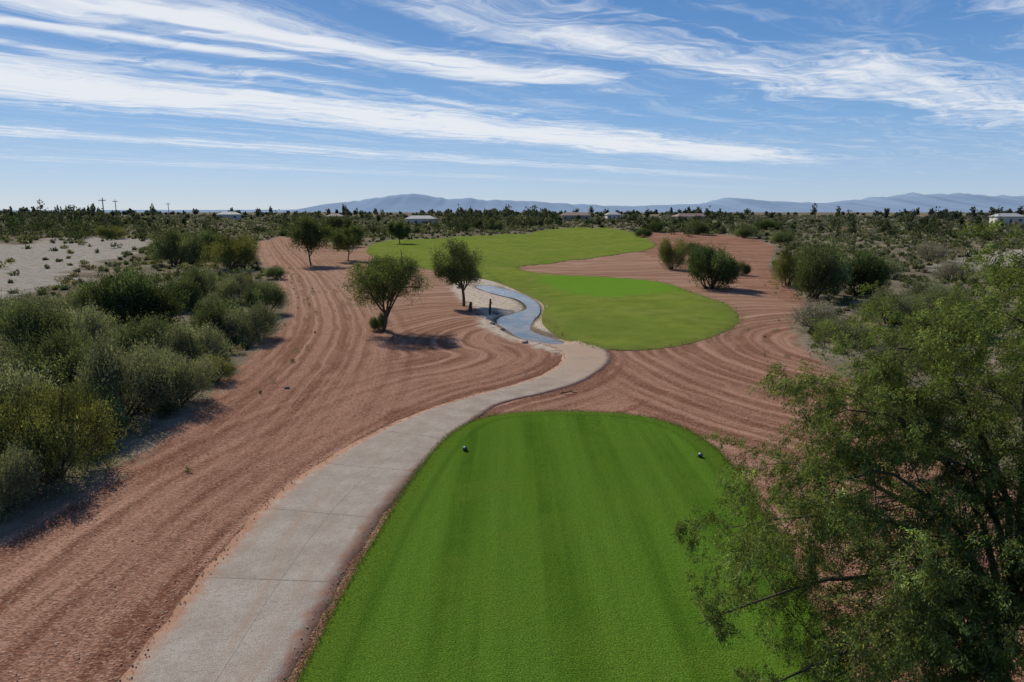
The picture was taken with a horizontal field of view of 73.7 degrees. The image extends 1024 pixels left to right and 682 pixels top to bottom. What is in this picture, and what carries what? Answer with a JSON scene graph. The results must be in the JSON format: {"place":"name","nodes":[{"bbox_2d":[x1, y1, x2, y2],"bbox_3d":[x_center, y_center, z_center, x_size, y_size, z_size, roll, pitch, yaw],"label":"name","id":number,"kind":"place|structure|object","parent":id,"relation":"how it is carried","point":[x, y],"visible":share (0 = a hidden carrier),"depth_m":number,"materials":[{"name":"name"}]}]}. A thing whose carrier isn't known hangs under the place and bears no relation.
{"place":"outdoors","nodes":[
{"label":"outdoors","id":0,"kind":"place"},
{"bbox_2d":[327,213,342,215],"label":"roof","id":1,"kind":"structure","parent":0,"point":[336,214],"depth_m":411.17,"materials":[{"name":"tile"}]},
{"bbox_2d":[118,339,611,681],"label":"cart path","id":2,"kind":"structure","parent":0,"point":[244,612],"depth_m":16.14,"materials":[{"name":"concrete"}]},
{"bbox_2d":[0,212,1023,681],"bbox_3d":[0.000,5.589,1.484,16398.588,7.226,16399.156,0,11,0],"label":"ground","id":3,"kind":"structure","parent":0,"point":[54,590],"depth_m":28.82,"materials":[{"name":"brown soil"}]},
{"bbox_2d":[0,330,24,368],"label":"shrub","id":4,"kind":"object","parent":3,"relation":"on","point":[2,347],"visible":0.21,"depth_m":30.08,"materials":[{"name":"green plant"}]},
{"bbox_2d":[0,289,43,341],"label":"shrub","id":5,"kind":"object","parent":3,"relation":"on","point":[3,302],"visible":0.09,"depth_m":41.41,"materials":[{"name":"green plant"}]},
{"bbox_2d":[0,436,47,521],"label":"shrub","id":6,"kind":"object","parent":3,"relation":"on","point":[12,473],"visible":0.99,"depth_m":18.17,"materials":[{"name":"green plant"}]},
{"bbox_2d":[0,349,64,421],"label":"shrub","id":7,"kind":"object","parent":3,"relation":"on","point":[15,373],"visible":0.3,"depth_m":22.97,"materials":[{"name":"green plant"}]},
{"bbox_2d":[0,370,66,445],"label":"shrub","id":8,"kind":"object","parent":3,"relation":"on","point":[25,393],"visible":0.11,"depth_m":22.62,"materials":[{"name":"green plant"}]},
{"bbox_2d":[0,288,75,315],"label":"shrub","id":9,"kind":"object","parent":3,"relation":"on","point":[31,298],"visible":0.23,"depth_m":48.89,"materials":[{"name":"green plant"}]},
{"bbox_2d":[0,289,89,362],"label":"shrub","id":10,"kind":"object","parent":3,"relation":"on","point":[9,319],"visible":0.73,"depth_m":35.68,"materials":[{"name":"green plant"}]},
{"bbox_2d":[0,316,126,395],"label":"shrub","id":11,"kind":"object","parent":3,"relation":"on","point":[62,355],"visible":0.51,"depth_m":27.91,"materials":[{"name":"green plant"}]},
{"bbox_2d":[0,368,134,492],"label":"shrub","id":12,"kind":"object","parent":3,"relation":"on","point":[42,431],"visible":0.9,"depth_m":20.31,"materials":[{"name":"green plant"}]},
{"bbox_2d":[17,296,123,355],"bbox_3d":[-24.478,-0.768,38.270,5.386,3.744,4.646,-3,11,-15],"label":"shrub","id":13,"kind":"object","parent":3,"relation":"on","point":[92,320],"visible":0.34,"depth_m":38.02,"materials":[{"name":"green plant"}]},
{"bbox_2d":[59,279,126,317],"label":"shrub","id":14,"kind":"object","parent":3,"relation":"on","point":[70,294],"visible":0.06,"depth_m":49.30,"materials":[{"name":"green plant"}]},
{"bbox_2d":[62,375,129,450],"bbox_3d":[-14.867,2.409,24.292,2.239,2.518,3.144,-5,12,-27],"label":"shrub","id":15,"kind":"object","parent":3,"relation":"on","point":[95,396],"visible":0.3,"depth_m":24.22,"materials":[{"name":"green plant"}]},
{"bbox_2d":[98,198,106,236],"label":"utility pole","id":16,"kind":"object","parent":3,"relation":"on","point":[102,200],"visible":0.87,"depth_m":215.99,"materials":[{"name":"brown wood"}]},
{"bbox_2d":[92,225,128,238],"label":"shrub","id":17,"kind":"object","parent":3,"relation":"on","point":[119,232],"visible":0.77,"depth_m":212.46,"materials":[{"name":"green plant"}]},
{"bbox_2d":[60,324,189,418],"bbox_3d":[-14.983,1.305,26.721,4.353,4.318,4.769,-6,12,-28],"label":"shrub","id":18,"kind":"object","parent":3,"relation":"on","point":[116,369],"visible":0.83,"depth_m":26.08,"materials":[{"name":"green plant"}]},
{"bbox_2d":[67,260,193,329],"bbox_3d":[-25.864,-3.154,47.171,7.242,5.083,7.334,-2,11,-12],"label":"shrub","id":19,"kind":"object","parent":3,"relation":"on","point":[123,298],"visible":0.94,"depth_m":45.24,"materials":[{"name":"green plant"}]},
{"bbox_2d":[99,308,200,356],"bbox_3d":[-18.787,-0.155,35.830,4.997,3.302,3.558,-1,11,-7],"label":"shrub","id":20,"kind":"object","parent":3,"relation":"on","point":[126,333],"visible":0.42,"depth_m":35.03,"materials":[{"name":"green plant"}]},
{"bbox_2d":[124,341,193,386],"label":"shrub","id":21,"kind":"object","parent":3,"relation":"on","point":[128,348],"visible":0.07,"depth_m":30.98,"materials":[{"name":"green plant"}]},
{"bbox_2d":[127,346,222,410],"bbox_3d":[-13.931,1.579,28.452,3.504,2.861,3.683,7,13,34],"label":"shrub","id":22,"kind":"object","parent":3,"relation":"on","point":[191,377],"visible":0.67,"depth_m":28.14,"materials":[{"name":"green plant"}]},
{"bbox_2d":[144,223,210,264],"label":"shrub","id":23,"kind":"object","parent":3,"relation":"on","point":[189,248],"visible":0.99,"depth_m":101.95,"materials":[{"name":"green plant"}]},
{"bbox_2d":[157,262,221,310],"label":"shrub","id":24,"kind":"object","parent":3,"relation":"on","point":[198,283],"visible":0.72,"depth_m":57.14,"materials":[{"name":"green plant"}]},
{"bbox_2d":[147,317,237,368],"bbox_3d":[-16.457,0.131,35.288,3.756,3.044,4.354,5,12,23],"label":"shrub","id":25,"kind":"object","parent":3,"relation":"on","point":[185,342],"visible":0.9,"depth_m":34.66,"materials":[{"name":"green plant"}]},
{"bbox_2d":[179,226,224,258],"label":"shrub","id":26,"kind":"object","parent":3,"relation":"on","point":[207,237],"visible":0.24,"depth_m":113.54,"materials":[{"name":"green plant"}]},
{"bbox_2d":[192,352,240,382],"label":"shrub","id":27,"kind":"object","parent":3,"relation":"on","point":[224,367],"visible":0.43,"depth_m":32.30,"materials":[{"name":"green plant"}]},
{"bbox_2d":[187,291,246,336],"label":"shrub","id":28,"kind":"object","parent":3,"relation":"on","point":[215,310],"visible":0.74,"depth_m":43.15,"materials":[{"name":"green plant"}]},
{"bbox_2d":[217,214,240,218],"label":"walls","id":29,"kind":"structure","parent":3,"relation":"on","point":[238,216],"depth_m":448.64,"materials":[{"name":"white paint"}]},
{"bbox_2d":[218,212,239,213],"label":"roof","id":30,"kind":"structure","parent":29,"relation":"on","point":[228,213],"depth_m":449.77,"materials":[{"name":"white"}]},
{"bbox_2d":[200,229,262,270],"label":"shrub","id":31,"kind":"object","parent":3,"relation":"on","point":[241,250],"visible":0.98,"depth_m":95.19,"materials":[{"name":"green plant"}]},
{"bbox_2d":[211,270,261,302],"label":"shrub","id":32,"kind":"object","parent":3,"relation":"on","point":[235,286],"visible":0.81,"depth_m":59.82,"materials":[{"name":"green plant"}]},
{"bbox_2d":[214,299,286,343],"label":"shrub","id":33,"kind":"object","parent":3,"relation":"on","point":[256,318],"visible":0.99,"depth_m":42.71,"materials":[{"name":"green plant"}]},
{"bbox_2d":[239,275,291,312],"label":"shrub","id":34,"kind":"object","parent":3,"relation":"on","point":[271,297],"visible":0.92,"depth_m":53.43,"materials":[{"name":"green plant"}]},
{"bbox_2d":[263,265,287,278],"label":"shrub","id":35,"kind":"object","parent":3,"relation":"on","point":[272,271],"visible":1,"depth_m":80.78,"materials":[{"name":"green plant"}]},
{"bbox_2d":[283,211,336,264],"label":"mesquite tree","id":36,"kind":"object","parent":3,"relation":"on","point":[311,236],"visible":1,"depth_m":101.98,"materials":[{"name":"green plant"}]},
{"bbox_2d":[320,214,358,239],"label":"tree","id":37,"kind":"object","parent":3,"relation":"on","point":[334,221],"visible":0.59,"depth_m":154.84,"materials":[{"name":"green plant"}]},
{"bbox_2d":[328,224,367,260],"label":"mesquite tree","id":38,"kind":"object","parent":3,"relation":"on","point":[352,236],"visible":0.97,"depth_m":111.44,"materials":[{"name":"green plant"}]},
{"bbox_2d":[367,311,388,330],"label":"shrub","id":39,"kind":"object","parent":3,"relation":"on","point":[377,323],"visible":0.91,"depth_m":47.09,"materials":[{"name":"green plant"}]},
{"bbox_2d":[338,253,435,331],"bbox_3d":[-8.472,-3.344,46.569,6.847,5.820,6.778,-5,12,-26],"label":"mesquite tree","id":40,"kind":"object","parent":3,"relation":"on","point":[372,276],"visible":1,"depth_m":45.41,"materials":[{"name":"green plant"}]},
{"bbox_2d":[386,218,412,243],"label":"mesquite tree","id":41,"kind":"object","parent":3,"relation":"on","point":[399,230],"visible":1,"depth_m":176.43,"materials":[{"name":"green plant"}]},
{"bbox_2d":[406,219,435,223],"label":"walls","id":42,"kind":"structure","parent":3,"relation":"on","point":[417,220],"depth_m":389.69,"materials":[{"name":"white paint"}]},
{"bbox_2d":[405,216,436,218],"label":"roof","id":43,"kind":"structure","parent":42,"relation":"on","point":[421,217],"depth_m":390.52,"materials":[{"name":"white"}]},
{"bbox_2d":[429,234,486,305],"bbox_3d":[-4.644,-6.039,58.340,4.994,6.476,6.080,0,11,0],"label":"mesquite tree","id":44,"kind":"object","parent":3,"relation":"on","point":[460,267],"visible":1,"depth_m":56.72,"materials":[{"name":"green plant"}]},
{"bbox_2d":[0,315,921,681],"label":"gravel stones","id":45,"kind":"object","parent":3,"relation":"on","point":[332,455],"visible":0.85,"depth_m":20.94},
{"bbox_2d":[468,302,472,311],"bbox_3d":[-3.402,-2.736,55.469,0.330,0.870,0.337,7,13,31],"label":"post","id":46,"kind":"object","parent":3,"relation":"on","point":[470,307],"visible":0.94,"depth_m":55.36,"materials":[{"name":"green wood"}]},
{"bbox_2d":[474,216,484,228],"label":"shrub","id":47,"kind":"object","parent":3,"relation":"on","point":[479,222],"visible":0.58,"depth_m":281.88,"materials":[{"name":"green plant"}]},
{"bbox_2d":[475,311,484,314],"bbox_3d":[-2.514,-2.159,53.786,0.820,0.435,0.590,6,12,29],"label":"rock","id":48,"kind":"object","parent":3,"relation":"on","point":[479,313],"visible":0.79,"depth_m":53.54,"materials":[{"name":"grey stone"}]},
{"bbox_2d":[159,268,812,473],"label":"dry weeds","id":49,"kind":"object","parent":3,"relation":"on","point":[189,469],"visible":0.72,"depth_m":39.56,"materials":[{"name":"brown plant"}]},
{"bbox_2d":[489,299,491,313],"bbox_3d":[-1.722,-2.706,54.126,0.304,1.313,0.213,-9,14,-39],"label":"post","id":50,"kind":"object","parent":3,"relation":"on","point":[490,302],"visible":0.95,"depth_m":54.02,"materials":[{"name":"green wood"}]},
{"bbox_2d":[483,217,503,231],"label":"shrub","id":51,"kind":"object","parent":3,"relation":"on","point":[499,224],"visible":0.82,"depth_m":261.34,"materials":[{"name":"green plant"}]},
{"bbox_2d":[0,201,1023,240],"bbox_3d":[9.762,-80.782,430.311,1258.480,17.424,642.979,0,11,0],"label":"distant trees","id":52,"kind":"object","parent":3,"relation":"on","point":[9,215],"visible":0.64,"depth_m":345.74,"materials":[{"name":"green plant"}]},
{"bbox_2d":[0,211,1023,506],"bbox_3d":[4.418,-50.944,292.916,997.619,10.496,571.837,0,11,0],"label":"desert scrub","id":53,"kind":"object","parent":3,"relation":"on","point":[864,233],"visible":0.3,"depth_m":177.54,"materials":[{"name":"green plant"}]},
{"bbox_2d":[367,227,738,349],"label":"fairway grass","id":54,"kind":"structure","parent":3,"relation":"on","point":[611,313],"depth_m":68.91,"materials":[{"name":"green plant"}]},
{"bbox_2d":[296,411,848,681],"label":"tee box grass","id":55,"kind":"structure","parent":3,"relation":"on","point":[540,546],"depth_m":15.29,"materials":[{"name":"green plant"}]},
{"bbox_2d":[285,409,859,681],"bbox_3d":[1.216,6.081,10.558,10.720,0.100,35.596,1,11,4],"label":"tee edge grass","id":56,"kind":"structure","parent":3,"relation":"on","point":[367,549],"depth_m":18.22,"materials":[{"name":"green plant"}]},
{"bbox_2d":[561,215,589,220],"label":"walls","id":57,"kind":"structure","parent":3,"relation":"on","point":[582,217],"depth_m":437.79,"materials":[{"name":"beige paint"}]},
{"bbox_2d":[561,212,588,214],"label":"roof","id":58,"kind":"structure","parent":57,"relation":"on","point":[575,213],"depth_m":440.02,"materials":[{"name":"tile"}]},
{"bbox_2d":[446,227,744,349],"bbox_3d":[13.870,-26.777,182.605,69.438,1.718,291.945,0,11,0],"label":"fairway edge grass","id":59,"kind":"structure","parent":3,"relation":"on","point":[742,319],"depth_m":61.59,"materials":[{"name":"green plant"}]},
{"bbox_2d":[605,215,620,218],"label":"walls","id":60,"kind":"structure","parent":3,"relation":"on","point":[607,216],"depth_m":488.05,"materials":[{"name":"white paint"}]},
{"bbox_2d":[604,212,621,214],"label":"roof","id":61,"kind":"structure","parent":60,"relation":"on","point":[612,213],"depth_m":488.92,"materials":[{"name":"white"}]},
{"bbox_2d":[634,226,653,237],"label":"shrub","id":62,"kind":"object","parent":3,"relation":"on","point":[642,232],"visible":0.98,"depth_m":212.76,"materials":[{"name":"green plant"}]},
{"bbox_2d":[644,219,664,232],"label":"shrub","id":63,"kind":"object","parent":3,"relation":"on","point":[655,226],"visible":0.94,"depth_m":261.59,"materials":[{"name":"green plant"}]},
{"bbox_2d":[656,234,688,269],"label":"shrub","id":64,"kind":"object","parent":3,"relation":"on","point":[667,255],"visible":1,"depth_m":94.23,"materials":[{"name":"green plant"}]},
{"bbox_2d":[672,216,706,218],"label":"walls","id":65,"kind":"structure","parent":3,"relation":"on","point":[685,217],"depth_m":457.50,"materials":[{"name":"beige paint"}]},
{"bbox_2d":[673,213,703,215],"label":"roof","id":66,"kind":"structure","parent":65,"relation":"on","point":[689,214],"depth_m":460.25,"materials":[{"name":"tile"}]},
{"bbox_2d":[684,239,710,256],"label":"shrub","id":67,"kind":"object","parent":3,"relation":"on","point":[690,245],"visible":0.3,"depth_m":113.79,"materials":[{"name":"green plant"}]},
{"bbox_2d":[684,218,711,234],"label":"shrub","id":68,"kind":"object","parent":3,"relation":"on","point":[698,227],"visible":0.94,"depth_m":225.69,"materials":[{"name":"green plant"}]},
{"bbox_2d":[685,241,742,290],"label":"shrub","id":69,"kind":"object","parent":3,"relation":"on","point":[706,262],"visible":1,"depth_m":70.50,"materials":[{"name":"green plant"}]},
{"bbox_2d":[733,261,752,275],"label":"shrub","id":70,"kind":"object","parent":3,"relation":"on","point":[746,269],"visible":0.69,"depth_m":84.89,"materials":[{"name":"green plant"}]},
{"bbox_2d":[732,223,758,238],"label":"shrub","id":71,"kind":"object","parent":3,"relation":"on","point":[744,232],"visible":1,"depth_m":199.60,"materials":[{"name":"green plant"}]},
{"bbox_2d":[754,218,782,229],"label":"shrub","id":72,"kind":"object","parent":3,"relation":"on","point":[764,224],"visible":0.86,"depth_m":283.68,"materials":[{"name":"green plant"}]},
{"bbox_2d":[770,230,796,244],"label":"shrub","id":73,"kind":"object","parent":3,"relation":"on","point":[783,237],"visible":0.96,"depth_m":161.99,"materials":[{"name":"green plant"}]},
{"bbox_2d":[767,241,804,286],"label":"shrub","id":74,"kind":"object","parent":3,"relation":"on","point":[785,263],"visible":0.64,"depth_m":73.82,"materials":[{"name":"green plant"}]},
{"bbox_2d":[782,299,848,333],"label":"shrub","id":75,"kind":"object","parent":3,"relation":"on","point":[804,312],"visible":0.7,"depth_m":45.79,"materials":[{"name":"green plant"}]},
{"bbox_2d":[787,234,853,299],"bbox_3d":[29.011,-6.928,63.741,5.625,6.693,7.899,5,12,26],"label":"shrub","id":76,"kind":"object","parent":3,"relation":"on","point":[817,272],"visible":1,"depth_m":62.38,"materials":[{"name":"green plant"}]},
{"bbox_2d":[814,315,876,343],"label":"shrub","id":77,"kind":"object","parent":3,"relation":"on","point":[846,327],"visible":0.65,"depth_m":42.10,"materials":[{"name":"green plant"}]},
{"bbox_2d":[670,213,1023,681],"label":"palo verde tree","id":78,"kind":"object","parent":3,"relation":"on","point":[944,607],"visible":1,"depth_m":10.31,"materials":[{"name":"green plant"}]},
{"bbox_2d":[823,243,894,296],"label":"shrub","id":79,"kind":"object","parent":3,"relation":"on","point":[868,269],"visible":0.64,"depth_m":65.07,"materials":[{"name":"green plant"}]},
{"bbox_2d":[875,256,905,278],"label":"shrub","id":80,"kind":"object","parent":3,"relation":"on","point":[897,267],"visible":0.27,"depth_m":82.66,"materials":[{"name":"green plant"}]},
{"bbox_2d":[859,282,932,325],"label":"shrub","id":81,"kind":"object","parent":3,"relation":"on","point":[905,303],"visible":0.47,"depth_m":47.85,"materials":[{"name":"green plant"}]},
{"bbox_2d":[871,327,946,366],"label":"shrub","id":82,"kind":"object","parent":3,"relation":"on","point":[896,345],"visible":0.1,"depth_m":36.27,"materials":[{"name":"green plant"}]},
{"bbox_2d":[892,274,969,312],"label":"shrub","id":83,"kind":"object","parent":3,"relation":"on","point":[922,289],"visible":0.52,"depth_m":54.20,"materials":[{"name":"green plant"}]},
{"bbox_2d":[910,240,955,261],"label":"shrub","id":84,"kind":"object","parent":3,"relation":"on","point":[933,249],"visible":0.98,"depth_m":110.05,"materials":[{"name":"green plant"}]},
{"bbox_2d":[925,256,979,281],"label":"shrub","id":85,"kind":"object","parent":3,"relation":"on","point":[949,270],"visible":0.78,"depth_m":78.78,"materials":[{"name":"green plant"}]},
{"bbox_2d":[934,288,1008,339],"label":"shrub","id":86,"kind":"object","parent":3,"relation":"on","point":[974,300],"visible":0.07,"depth_m":42.41,"materials":[{"name":"green plant"}]},
{"bbox_2d":[977,264,1023,284],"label":"shrub","id":87,"kind":"object","parent":3,"relation":"on","point":[993,277],"visible":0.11,"depth_m":74.76,"materials":[{"name":"green plant"}]},
{"bbox_2d":[989,216,1023,223],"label":"walls","id":88,"kind":"structure","parent":3,"relation":"on","point":[1007,220],"depth_m":331.22,"materials":[{"name":"white paint"}]},
{"bbox_2d":[991,213,1023,216],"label":"roof","id":89,"kind":"structure","parent":88,"relation":"on","point":[1009,215],"depth_m":331.97,"materials":[{"name":"white"}]},
{"bbox_2d":[0,0,1023,209],"label":"sky","id":90,"kind":"structure","parent":0,"point":[136,104],"materials":[{"name":"blue"}]},
{"bbox_2d":[1,192,1023,211],"bbox_3d":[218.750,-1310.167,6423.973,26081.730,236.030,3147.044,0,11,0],"label":"distant hills","id":91,"kind":"structure","parent":0,"point":[961,202],"depth_m":6293.16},
{"bbox_2d":[476,285,562,343],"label":"stream","id":92,"kind":"structure","parent":0,"point":[517,324],"depth_m":52.92,"materials":[{"name":"liquid"}]}
]}

